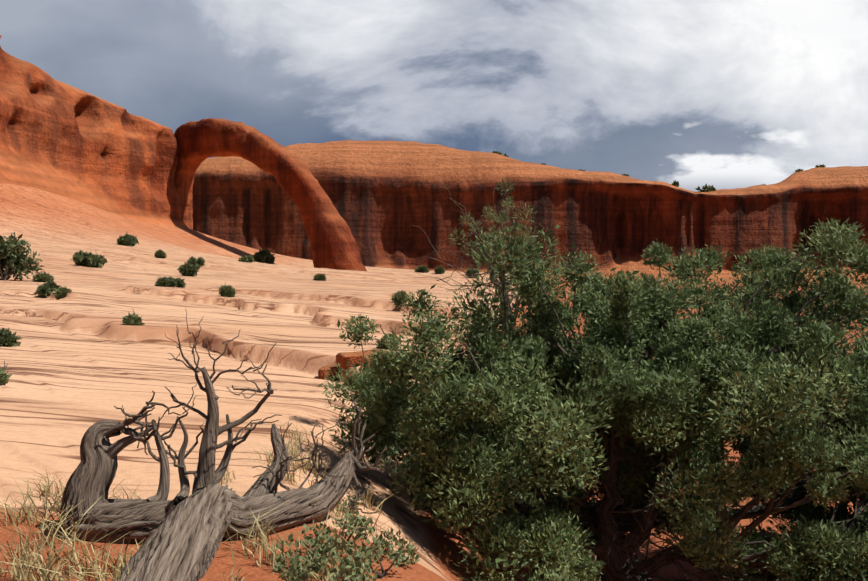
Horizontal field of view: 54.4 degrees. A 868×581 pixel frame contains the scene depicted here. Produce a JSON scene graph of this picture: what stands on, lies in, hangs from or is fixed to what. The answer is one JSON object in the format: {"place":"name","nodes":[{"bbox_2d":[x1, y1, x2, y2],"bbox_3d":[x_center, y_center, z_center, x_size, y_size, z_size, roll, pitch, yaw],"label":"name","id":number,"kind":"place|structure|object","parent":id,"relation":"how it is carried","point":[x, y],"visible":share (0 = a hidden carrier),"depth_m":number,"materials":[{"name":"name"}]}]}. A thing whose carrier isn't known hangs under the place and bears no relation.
{"place":"outdoors","nodes":[
{"label":"outdoors","id":0,"kind":"place"},
{"bbox_2d":[0,0,867,191],"bbox_3d":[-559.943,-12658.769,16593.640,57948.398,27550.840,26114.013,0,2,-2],"label":"sky","id":1,"kind":"structure","parent":0,"point":[691,95],"depth_m":28210.04,"materials":[{"name":"grey"}]},
{"bbox_2d":[0,183,867,580],"bbox_3d":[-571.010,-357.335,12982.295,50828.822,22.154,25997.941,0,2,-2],"label":"ground","id":2,"kind":"structure","parent":0,"point":[82,359],"depth_m":13.42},
{"bbox_2d":[0,35,189,228],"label":"bowl wall","id":3,"kind":"structure","parent":2,"relation":"on","point":[65,140],"depth_m":170.18,"materials":[{"name":"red stone"}]},
{"bbox_2d":[0,422,396,580],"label":"grass tufts","id":4,"kind":"object","parent":2,"relation":"on","point":[21,564],"visible":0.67,"depth_m":4.34,"materials":[{"name":"beige plant"}]},
{"bbox_2d":[59,309,386,580],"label":"dead juniper","id":5,"kind":"object","parent":2,"relation":"on","point":[183,530],"visible":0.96,"depth_m":4.83,"materials":[{"name":"grey wood"}]},
{"bbox_2d":[174,118,366,270],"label":"natural arch","id":6,"kind":"structure","parent":2,"relation":"on","point":[330,237],"depth_m":177.49,"materials":[{"name":"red stone"}]},
{"bbox_2d":[271,495,420,580],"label":"plants","id":7,"kind":"object","parent":2,"relation":"on","point":[363,552],"depth_m":4.32,"materials":[{"name":"green plant"}]},
{"bbox_2d":[318,349,389,380],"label":"sandstone slabs","id":8,"kind":"structure","parent":2,"relation":"on","point":[343,359],"depth_m":12.57,"materials":[{"name":"brown stone"}]},
{"bbox_2d":[413,178,617,328],"bbox_3d":[1.263,0.451,14.109,3.332,4.727,3.287,0,2,-2],"label":"thin juniper","id":9,"kind":"object","parent":2,"relation":"on","point":[502,215],"depth_m":13.89,"materials":[{"name":"green plant"}]},
{"bbox_2d":[318,217,867,580],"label":"juniper","id":10,"kind":"object","parent":2,"relation":"on","point":[462,456],"depth_m":7.51,"materials":[{"name":"green plant"}]},
{"bbox_2d":[192,140,867,279],"bbox_3d":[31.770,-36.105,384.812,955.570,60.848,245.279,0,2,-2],"label":"cliff","id":11,"kind":"structure","parent":0,"point":[384,196],"depth_m":319.43,"materials":[{"name":"brown stone"}]}
]}

